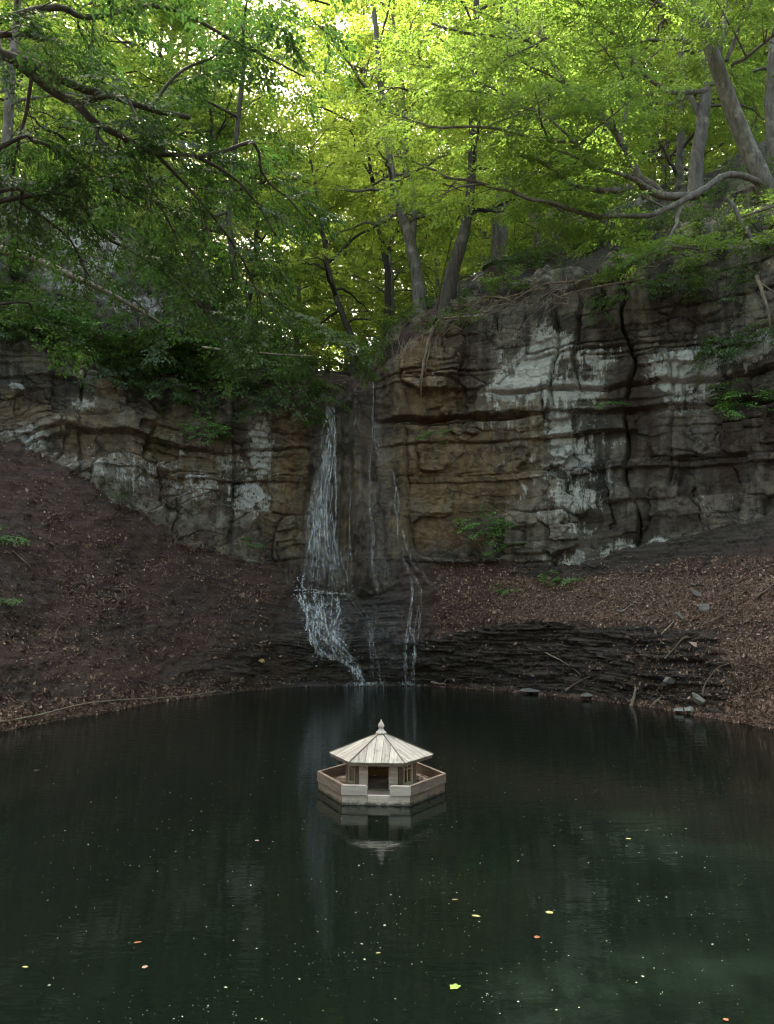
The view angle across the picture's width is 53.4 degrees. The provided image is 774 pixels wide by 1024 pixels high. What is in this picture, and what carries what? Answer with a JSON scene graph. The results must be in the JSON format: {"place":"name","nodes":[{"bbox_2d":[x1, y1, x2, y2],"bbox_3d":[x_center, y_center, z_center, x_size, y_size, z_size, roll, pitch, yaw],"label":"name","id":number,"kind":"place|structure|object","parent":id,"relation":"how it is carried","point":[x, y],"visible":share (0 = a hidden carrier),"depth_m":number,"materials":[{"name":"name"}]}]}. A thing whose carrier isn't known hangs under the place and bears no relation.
{"place":"outdoors","nodes":[
{"label":"outdoors","id":0,"kind":"place"},
{"bbox_2d":[0,686,773,1023],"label":"water","id":1,"kind":"structure","parent":0,"point":[554,794],"depth_m":6.54,"materials":[{"name":"liquid"}]},
{"bbox_2d":[317,720,445,805],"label":"duck house","id":2,"kind":"structure","parent":1,"relation":"on","point":[395,763],"depth_m":8.90,"materials":[{"name":"brown wood"}]},
{"bbox_2d":[348,765,355,784],"bbox_3d":[-0.406,3.040,9.054,0.028,0.319,0.205,3,-7,-25],"label":"window","id":3,"kind":"structure","parent":2,"relation":"in","point":[350,781],"depth_m":9.04,"materials":[{"name":"brown wood"}]},
{"bbox_2d":[402,764,412,785],"bbox_3d":[0.236,3.034,9.002,0.028,0.319,0.205,-5,-8,34],"label":"window","id":4,"kind":"structure","parent":2,"relation":"in","point":[410,767],"depth_m":8.99,"materials":[{"name":"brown wood"}]},
{"bbox_2d":[25,758,748,1022],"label":"floating specks","id":5,"kind":"object","parent":1,"relation":"on","point":[384,925],"visible":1,"depth_m":5.34,"materials":[{"name":"yellow plant"}]},
{"bbox_2d":[0,227,773,596],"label":"cliff","id":6,"kind":"structure","parent":0,"point":[544,457],"depth_m":20.47,"materials":[{"name":"grey stone"}]},
{"bbox_2d":[74,350,150,403],"bbox_3d":[-7.579,-3.608,20.870,2.344,1.281,2.120,5,-8,-35],"label":"shrub","id":7,"kind":"object","parent":6,"relation":"on","point":[132,375],"visible":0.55,"depth_m":20.39,"materials":[{"name":"green plant"}]},
{"bbox_2d":[128,372,201,417],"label":"shrub","id":8,"kind":"object","parent":6,"relation":"on","point":[156,385],"visible":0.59,"depth_m":20.91,"materials":[{"name":"green plant"}]},
{"bbox_2d":[155,383,232,419],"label":"shrub","id":9,"kind":"object","parent":6,"relation":"on","point":[193,395],"visible":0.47,"depth_m":21.25,"materials":[{"name":"green plant"}]},
{"bbox_2d":[176,409,238,444],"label":"shrub","id":10,"kind":"object","parent":6,"relation":"on","point":[211,430],"visible":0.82,"depth_m":20.84,"materials":[{"name":"green plant"}]},
{"bbox_2d":[198,373,292,418],"bbox_3d":[-3.954,-3.255,22.025,2.591,1.566,2.865,0,-7,4],"label":"shrub","id":11,"kind":"object","parent":6,"relation":"on","point":[238,394],"visible":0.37,"depth_m":21.35,"materials":[{"name":"green plant"}]},
{"bbox_2d":[232,371,330,434],"bbox_3d":[-3.239,-2.936,22.049,2.995,1.637,2.709,-5,-9,39],"label":"shrub","id":12,"kind":"object","parent":6,"relation":"on","point":[301,401],"visible":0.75,"depth_m":21.40,"materials":[{"name":"green plant"}]},
{"bbox_2d":[293,422,408,686],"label":"waterfall","id":13,"kind":"structure","parent":6,"relation":"attached to","point":[329,593],"depth_m":20.72,"materials":[{"name":"white liquid"}]},
{"bbox_2d":[416,429,450,443],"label":"plant","id":14,"kind":"object","parent":6,"relation":"on","point":[434,435],"visible":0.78,"depth_m":21.00,"materials":[{"name":"green plant"}]},
{"bbox_2d":[446,308,487,327],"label":"plant","id":15,"kind":"object","parent":6,"relation":"on","point":[456,313],"visible":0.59,"depth_m":21.33,"materials":[{"name":"green plant"}]},
{"bbox_2d":[453,505,514,546],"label":"shrub","id":16,"kind":"object","parent":6,"relation":"on","point":[498,528],"visible":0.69,"depth_m":20.11,"materials":[{"name":"green plant"}]},
{"bbox_2d":[583,293,623,325],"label":"shrub","id":17,"kind":"object","parent":6,"relation":"on","point":[609,317],"visible":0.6,"depth_m":19.98,"materials":[{"name":"green plant"}]},
{"bbox_2d":[598,271,674,309],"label":"shrub","id":18,"kind":"object","parent":6,"relation":"on","point":[648,283],"visible":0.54,"depth_m":19.66,"materials":[{"name":"green plant"}]},
{"bbox_2d":[643,266,709,304],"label":"shrub","id":19,"kind":"object","parent":6,"relation":"on","point":[667,274],"visible":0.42,"depth_m":19.31,"materials":[{"name":"green plant"}]},
{"bbox_2d":[681,248,759,304],"bbox_3d":[8.125,-5.564,18.799,1.882,1.643,1.859,-4,-8,29],"label":"shrub","id":20,"kind":"object","parent":6,"relation":"on","point":[695,284],"visible":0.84,"depth_m":18.54,"materials":[{"name":"green plant"}]},
{"bbox_2d":[684,331,765,376],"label":"shrub","id":21,"kind":"object","parent":6,"relation":"on","point":[706,350],"visible":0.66,"depth_m":18.20,"materials":[{"name":"green plant"}]},
{"bbox_2d":[705,379,773,420],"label":"shrub","id":22,"kind":"object","parent":6,"relation":"on","point":[727,406],"visible":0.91,"depth_m":17.96,"materials":[{"name":"green plant"}]},
{"bbox_2d":[713,319,773,372],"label":"shrub","id":23,"kind":"object","parent":6,"relation":"on","point":[761,331],"visible":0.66,"depth_m":17.83,"materials":[{"name":"green plant"}]},
{"bbox_2d":[754,274,773,328],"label":"branch","id":24,"kind":"object","parent":6,"relation":"attached to","point":[760,284],"visible":0.95,"depth_m":17.79,"materials":[{"name":"brown wood"}]},
{"bbox_2d":[0,437,773,730],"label":"scree bank","id":25,"kind":"structure","parent":0,"point":[374,624],"depth_m":18.66,"materials":[{"name":"soil"},{"name":"dead leaves"}]},
{"bbox_2d":[0,524,29,546],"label":"plant","id":26,"kind":"object","parent":25,"relation":"on","point":[5,537],"visible":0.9,"depth_m":16.52,"materials":[{"name":"green plant"}]},
{"bbox_2d":[0,690,220,722],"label":"branch","id":27,"kind":"object","parent":25,"relation":"on","point":[15,719],"visible":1,"depth_m":15.19,"materials":[{"name":"brown wood"}]},
{"bbox_2d":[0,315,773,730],"bbox_3d":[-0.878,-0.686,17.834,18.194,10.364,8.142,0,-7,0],"label":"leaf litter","id":28,"kind":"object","parent":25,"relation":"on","point":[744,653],"visible":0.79,"depth_m":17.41,"materials":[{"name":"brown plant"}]},
{"bbox_2d":[3,490,773,719],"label":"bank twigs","id":29,"kind":"object","parent":25,"relation":"on","point":[473,609],"visible":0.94,"depth_m":17.61,"materials":[{"name":"brown wood"}]},
{"bbox_2d":[550,569,582,585],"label":"plant","id":30,"kind":"object","parent":25,"relation":"on","point":[564,581],"visible":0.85,"depth_m":19.11,"materials":[{"name":"green plant"}]},
{"bbox_2d":[662,677,675,684],"bbox_3d":[5.833,3.492,15.905,0.381,0.167,0.184,13,-7,-39],"label":"rock","id":31,"kind":"object","parent":25,"relation":"on","point":[668,680],"visible":1,"depth_m":15.81,"materials":[{"name":"grey stone"}]},
{"bbox_2d":[665,609,731,658],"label":"branch","id":32,"kind":"object","parent":25,"relation":"on","point":[673,649],"visible":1,"depth_m":15.93,"materials":[{"name":"brown plant"}]},
{"bbox_2d":[692,692,705,704],"bbox_3d":[6.133,3.695,15.195,0.324,0.192,0.272,21,-2,-20],"label":"rock","id":33,"kind":"object","parent":25,"relation":"on","point":[698,699],"visible":1,"depth_m":15.13,"materials":[{"name":"stone"}]},
{"bbox_2d":[0,141,773,387],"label":"hillside","id":34,"kind":"structure","parent":0,"point":[585,266],"depth_m":22.63,"materials":[{"name":"green plant"}]},
{"bbox_2d":[0,213,72,256],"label":"shrub","id":35,"kind":"object","parent":34,"relation":"on","point":[41,235],"visible":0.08,"depth_m":21.38,"materials":[{"name":"green plant"}]},
{"bbox_2d":[0,271,76,349],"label":"shrub","id":36,"kind":"object","parent":34,"relation":"on","point":[34,305],"visible":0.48,"depth_m":19.62,"materials":[{"name":"green plant"}]},
{"bbox_2d":[4,271,113,352],"bbox_3d":[-8.982,-5.211,20.715,2.558,2.191,2.518,-4,-8,32],"label":"shrub","id":37,"kind":"object","parent":34,"relation":"on","point":[47,312],"visible":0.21,"depth_m":20.06,"materials":[{"name":"green plant"}]},
{"bbox_2d":[0,0,122,199],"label":"tree","id":38,"kind":"object","parent":34,"relation":"on","point":[19,81],"visible":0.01,"depth_m":42.94,"materials":[{"name":"green plant"}]},
{"bbox_2d":[0,0,132,183],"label":"tree","id":39,"kind":"object","parent":34,"relation":"on","point":[53,47],"visible":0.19,"depth_m":25.28,"materials":[{"name":"green plant"}]},
{"bbox_2d":[0,245,161,322],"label":"fallen log","id":40,"kind":"object","parent":34,"relation":"on","point":[68,274],"visible":0.6,"depth_m":18.34,"materials":[{"name":"brown wood"}]},
{"bbox_2d":[1,0,171,164],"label":"tree","id":41,"kind":"object","parent":34,"relation":"on","point":[104,61],"depth_m":54.48,"materials":[{"name":"green plant"}]},
{"bbox_2d":[0,0,176,291],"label":"tree","id":42,"kind":"object","parent":34,"relation":"on","point":[7,122],"visible":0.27,"depth_m":21.36,"materials":[{"name":"green plant"}]},
{"bbox_2d":[45,299,135,350],"bbox_3d":[-8.062,-4.678,21.005,2.443,1.489,2.510,4,-8,-31],"label":"shrub","id":43,"kind":"object","parent":34,"relation":"on","point":[70,318],"visible":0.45,"depth_m":20.50,"materials":[{"name":"green plant"}]},
{"bbox_2d":[0,0,204,230],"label":"tree","id":44,"kind":"object","parent":34,"relation":"on","point":[133,64],"visible":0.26,"depth_m":27.03,"materials":[{"name":"green plant"}]},
{"bbox_2d":[0,0,222,246],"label":"tree","id":45,"kind":"object","parent":34,"relation":"on","point":[92,84],"visible":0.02,"depth_m":50.22,"materials":[{"name":"green plant"}]},
{"bbox_2d":[114,307,183,360],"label":"shrub","id":46,"kind":"object","parent":34,"relation":"on","point":[131,336],"visible":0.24,"depth_m":21.22,"materials":[{"name":"green plant"}]},
{"bbox_2d":[68,167,231,362],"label":"dry twigs","id":47,"kind":"object","parent":34,"relation":"on","point":[208,231],"visible":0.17,"depth_m":21.70,"materials":[{"name":"brown wood"}]},
{"bbox_2d":[31,0,275,255],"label":"tree","id":48,"kind":"object","parent":34,"relation":"on","point":[117,38],"visible":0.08,"depth_m":40.14,"materials":[{"name":"green plant"}]},
{"bbox_2d":[117,225,200,267],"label":"shrub","id":49,"kind":"object","parent":34,"relation":"on","point":[156,240],"visible":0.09,"depth_m":23.82,"materials":[{"name":"green plant"}]},
{"bbox_2d":[31,0,312,258],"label":"tree","id":50,"kind":"object","parent":34,"relation":"on","point":[159,62],"visible":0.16,"depth_m":27.70,"materials":[{"name":"green plant"}]},
{"bbox_2d":[1,0,348,229],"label":"tree","id":51,"kind":"object","parent":34,"relation":"on","point":[253,3],"visible":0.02,"depth_m":53.94,"materials":[{"name":"green plant"}]},
{"bbox_2d":[123,310,229,350],"bbox_3d":[-6.187,-4.859,22.189,3.282,0.949,2.850,4,-8,-31],"label":"shrub","id":52,"kind":"object","parent":34,"relation":"on","point":[190,338],"visible":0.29,"depth_m":21.38,"materials":[{"name":"green plant"}]},
{"bbox_2d":[0,0,365,397],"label":"tree","id":53,"kind":"object","parent":34,"relation":"on","point":[28,66],"visible":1,"depth_m":11.88,"materials":[{"name":"green plant"}]},
{"bbox_2d":[142,247,240,319],"bbox_3d":[-6.149,-6.826,23.963,3.186,1.899,3.221,5,-8,-37],"label":"shrub","id":54,"kind":"object","parent":34,"relation":"on","point":[217,315],"visible":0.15,"depth_m":23.21,"materials":[{"name":"green plant"}]},
{"bbox_2d":[73,0,340,253],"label":"tree","id":55,"kind":"object","parent":34,"relation":"on","point":[229,56],"visible":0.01,"depth_m":64.43,"materials":[{"name":"green plant"}]},
{"bbox_2d":[69,0,367,293],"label":"tree","id":56,"kind":"object","parent":34,"relation":"on","point":[248,104],"visible":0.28,"depth_m":26.67,"materials":[{"name":"green plant"}]},
{"bbox_2d":[176,318,275,356],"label":"shrub","id":57,"kind":"object","parent":34,"relation":"on","point":[200,331],"visible":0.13,"depth_m":22.15,"materials":[{"name":"green plant"}]},
{"bbox_2d":[79,0,389,403],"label":"tree","id":58,"kind":"object","parent":34,"relation":"on","point":[156,352],"visible":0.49,"depth_m":20.64,"materials":[{"name":"green plant"}]},
{"bbox_2d":[202,346,313,356],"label":"branch","id":59,"kind":"object","parent":58,"relation":"attached to","point":[205,347],"visible":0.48,"depth_m":19.89,"materials":[{"name":"brown wood"}]},
{"bbox_2d":[179,81,338,338],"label":"tree","id":60,"kind":"object","parent":34,"relation":"on","point":[266,182],"visible":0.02,"depth_m":50.34,"materials":[{"name":"green plant"}]},
{"bbox_2d":[214,314,309,352],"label":"shrub","id":61,"kind":"object","parent":34,"relation":"on","point":[294,335],"visible":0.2,"depth_m":24.07,"materials":[{"name":"green plant"}]},
{"bbox_2d":[167,96,364,336],"bbox_3d":[-5.424,-10.689,30.463,9.095,8.349,9.354,0,-7,0],"label":"tree","id":62,"kind":"object","parent":34,"relation":"on","point":[254,219],"visible":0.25,"depth_m":28.74,"materials":[{"name":"green plant"}]},
{"bbox_2d":[185,120,351,370],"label":"tree","id":63,"kind":"object","parent":34,"relation":"on","point":[301,144],"visible":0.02,"depth_m":46.85,"materials":[{"name":"green plant"}]},
{"bbox_2d":[228,147,377,364],"bbox_3d":[-3.994,-9.667,32.317,6.544,9.815,6.155,-3,-7,26],"label":"tree","id":64,"kind":"object","parent":34,"relation":"on","point":[300,297],"visible":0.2,"depth_m":31.94,"materials":[{"name":"green plant"}]},
{"bbox_2d":[233,64,401,368],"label":"tree","id":65,"kind":"object","parent":34,"relation":"on","point":[291,103],"visible":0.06,"depth_m":48.11,"materials":[{"name":"green plant"}]},
{"bbox_2d":[308,381,351,414],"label":"shrub","id":66,"kind":"object","parent":34,"relation":"on","point":[327,400],"visible":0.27,"depth_m":22.94,"materials":[{"name":"green plant"}]},
{"bbox_2d":[214,0,454,370],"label":"tree","id":67,"kind":"object","parent":34,"relation":"on","point":[319,31],"visible":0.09,"depth_m":51.12,"materials":[{"name":"green plant"}]},
{"bbox_2d":[222,94,448,375],"bbox_3d":[-1.989,-8.896,25.439,6.696,9.333,6.751,3,-7,-22],"label":"tree","id":68,"kind":"object","parent":34,"relation":"on","point":[340,310],"visible":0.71,"depth_m":25.45,"materials":[{"name":"green plant"}]},
{"bbox_2d":[285,215,410,370],"bbox_3d":[-1.968,-8.204,35.275,6.895,9.687,8.087,4,-8,-28],"label":"tree","id":69,"kind":"object","parent":34,"relation":"on","point":[312,307],"visible":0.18,"depth_m":34.94,"materials":[{"name":"green plant"}]},
{"bbox_2d":[284,191,435,370],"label":"tree","id":70,"kind":"object","parent":34,"relation":"on","point":[379,276],"visible":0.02,"depth_m":47.46,"materials":[{"name":"green plant"}]},
{"bbox_2d":[255,0,476,360],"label":"tree","id":71,"kind":"object","parent":34,"relation":"on","point":[342,100],"visible":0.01,"depth_m":62.85,"materials":[{"name":"green plant"}]},
{"bbox_2d":[267,1,477,338],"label":"tree","id":72,"kind":"object","parent":34,"relation":"on","point":[384,256],"visible":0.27,"depth_m":27.99,"materials":[{"name":"green plant"}]},
{"bbox_2d":[320,149,452,359],"bbox_3d":[0.582,-10.160,32.927,6.362,10.088,5.984,-1,-7,11],"label":"tree","id":73,"kind":"object","parent":34,"relation":"on","point":[393,280],"visible":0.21,"depth_m":33.01,"materials":[{"name":"green plant"}]},
{"bbox_2d":[0,152,773,417],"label":"ground cover","id":74,"kind":"object","parent":34,"relation":"on","point":[204,366],"visible":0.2,"depth_m":21.86,"materials":[{"name":"green plant"}]},
{"bbox_2d":[263,0,517,312],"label":"tree","id":75,"kind":"object","parent":34,"relation":"on","point":[408,227],"visible":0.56,"depth_m":24.65,"materials":[{"name":"green plant"}]},
{"bbox_2d":[222,0,592,313],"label":"tree","id":76,"kind":"object","parent":34,"relation":"on","point":[355,7],"visible":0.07,"depth_m":46.58,"materials":[{"name":"green plant"}]},
{"bbox_2d":[269,1,552,293],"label":"tree","id":77,"kind":"object","parent":34,"relation":"on","point":[409,76],"depth_m":58.56,"materials":[{"name":"green plant"}]},
{"bbox_2d":[383,267,445,396],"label":"tree roots","id":78,"kind":"object","parent":34,"relation":"on","point":[429,342],"visible":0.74,"depth_m":21.30,"materials":[{"name":"brown plant"}]},
{"bbox_2d":[363,141,521,316],"bbox_3d":[2.502,-10.740,35.352,7.326,11.219,8.592,6,-9,-43],"label":"tree","id":79,"kind":"object","parent":34,"relation":"on","point":[438,266],"visible":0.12,"depth_m":34.93,"materials":[{"name":"green plant"}]},
{"bbox_2d":[379,100,571,309],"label":"tree","id":80,"kind":"object","parent":34,"relation":"on","point":[484,233],"visible":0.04,"depth_m":43.71,"materials":[{"name":"green plant"}]},
{"bbox_2d":[323,0,664,317],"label":"tree","id":81,"kind":"object","parent":34,"relation":"on","point":[450,282],"visible":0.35,"depth_m":23.01,"materials":[{"name":"green plant"}]},
{"bbox_2d":[372,0,634,297],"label":"tree","id":82,"kind":"object","parent":34,"relation":"on","point":[428,55],"visible":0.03,"depth_m":44.63,"materials":[{"name":"green plant"}]},
{"bbox_2d":[478,264,530,302],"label":"shrub","id":83,"kind":"object","parent":34,"relation":"on","point":[493,283],"visible":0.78,"depth_m":21.73,"materials":[{"name":"green plant"}]},
{"bbox_2d":[396,1,639,307],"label":"tree","id":84,"kind":"object","parent":34,"relation":"on","point":[462,107],"depth_m":52.69,"materials":[{"name":"green plant"}]},
{"bbox_2d":[409,0,628,242],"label":"tree","id":85,"kind":"object","parent":34,"relation":"on","point":[531,212],"visible":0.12,"depth_m":26.35,"materials":[{"name":"green plant"}]},
{"bbox_2d":[373,0,672,270],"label":"tree","id":86,"kind":"object","parent":34,"relation":"on","point":[498,236],"visible":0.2,"depth_m":24.90,"materials":[{"name":"green plant"}]},
{"bbox_2d":[510,241,547,267],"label":"shrub","id":87,"kind":"object","parent":34,"relation":"on","point":[524,259],"visible":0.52,"depth_m":23.43,"materials":[{"name":"green plant"}]},
{"bbox_2d":[427,236,644,340],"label":"dead branches","id":88,"kind":"object","parent":34,"relation":"on","point":[561,282],"visible":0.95,"depth_m":21.16,"materials":[{"name":"brown wood"}]},
{"bbox_2d":[299,0,773,285],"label":"tree","id":89,"kind":"object","parent":34,"relation":"on","point":[752,158],"visible":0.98,"depth_m":18.29,"materials":[{"name":"green plant"}]},
{"bbox_2d":[408,0,684,254],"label":"tree","id":90,"kind":"object","parent":34,"relation":"on","point":[550,214],"visible":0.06,"depth_m":34.02,"materials":[{"name":"green plant"}]},
{"bbox_2d":[469,0,643,221],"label":"tree","id":91,"kind":"object","parent":34,"relation":"on","point":[617,181],"visible":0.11,"depth_m":28.17,"materials":[{"name":"green plant"}]},
{"bbox_2d":[561,219,608,250],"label":"shrub","id":92,"kind":"object","parent":34,"relation":"on","point":[586,238],"visible":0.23,"depth_m":23.74,"materials":[{"name":"green plant"}]},
{"bbox_2d":[529,8,719,222],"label":"tree","id":93,"kind":"object","parent":34,"relation":"on","point":[644,154],"depth_m":45.47,"materials":[{"name":"green plant"}]},
{"bbox_2d":[527,9,769,196],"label":"tree","id":94,"kind":"object","parent":34,"relation":"on","point":[645,195],"depth_m":50.66,"materials":[{"name":"green plant"}]},
{"bbox_2d":[538,0,766,209],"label":"tree","id":95,"kind":"object","parent":34,"relation":"on","point":[650,27],"visible":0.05,"depth_m":33.08,"materials":[{"name":"green plant"}]},
{"bbox_2d":[540,2,773,194],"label":"tree","id":96,"kind":"object","parent":34,"relation":"on","point":[668,147],"visible":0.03,"depth_m":36.90,"materials":[{"name":"green plant"}]},
{"bbox_2d":[547,0,773,193],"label":"tree","id":97,"kind":"object","parent":34,"relation":"on","point":[702,107],"visible":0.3,"depth_m":24.58,"materials":[{"name":"green plant"}]},
{"bbox_2d":[568,0,770,198],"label":"tree","id":98,"kind":"object","parent":34,"relation":"on","point":[680,166],"visible":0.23,"depth_m":29.16,"materials":[{"name":"green plant"}]},
{"bbox_2d":[604,0,772,197],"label":"tree","id":99,"kind":"object","parent":34,"relation":"on","point":[718,164],"depth_m":40.81,"materials":[{"name":"green plant"}]},
{"bbox_2d":[636,2,770,182],"bbox_3d":[16.601,-21.550,34.416,11.297,19.573,10.098,5,-8,-36],"label":"tree","id":100,"kind":"object","parent":34,"relation":"on","point":[687,150],"visible":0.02,"depth_m":35.51,"materials":[{"name":"green plant"}]},
{"bbox_2d":[653,0,773,159],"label":"tree","id":101,"kind":"object","parent":34,"relation":"on","point":[769,106],"visible":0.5,"depth_m":23.31,"materials":[{"name":"green plant"}]},
{"bbox_2d":[684,3,769,163],"bbox_3d":[20.547,-22.241,38.540,12.512,21.107,11.974,4,-8,-31],"label":"tree","id":102,"kind":"object","parent":34,"relation":"on","point":[749,120],"visible":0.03,"depth_m":39.31,"materials":[{"name":"green plant"}]},
{"bbox_2d":[710,1,773,161],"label":"tree","id":103,"kind":"object","parent":34,"relation":"on","point":[761,103],"visible":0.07,"depth_m":29.47,"materials":[{"name":"green plant"}]},
{"bbox_2d":[723,188,773,236],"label":"shrub","id":104,"kind":"object","parent":34,"relation":"on","point":[745,218],"visible":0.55,"depth_m":19.19,"materials":[{"name":"green plant"}]},
{"bbox_2d":[47,0,745,366],"label":"sky","id":105,"kind":"structure","parent":0,"point":[150,45],"materials":[{"name":"white"}]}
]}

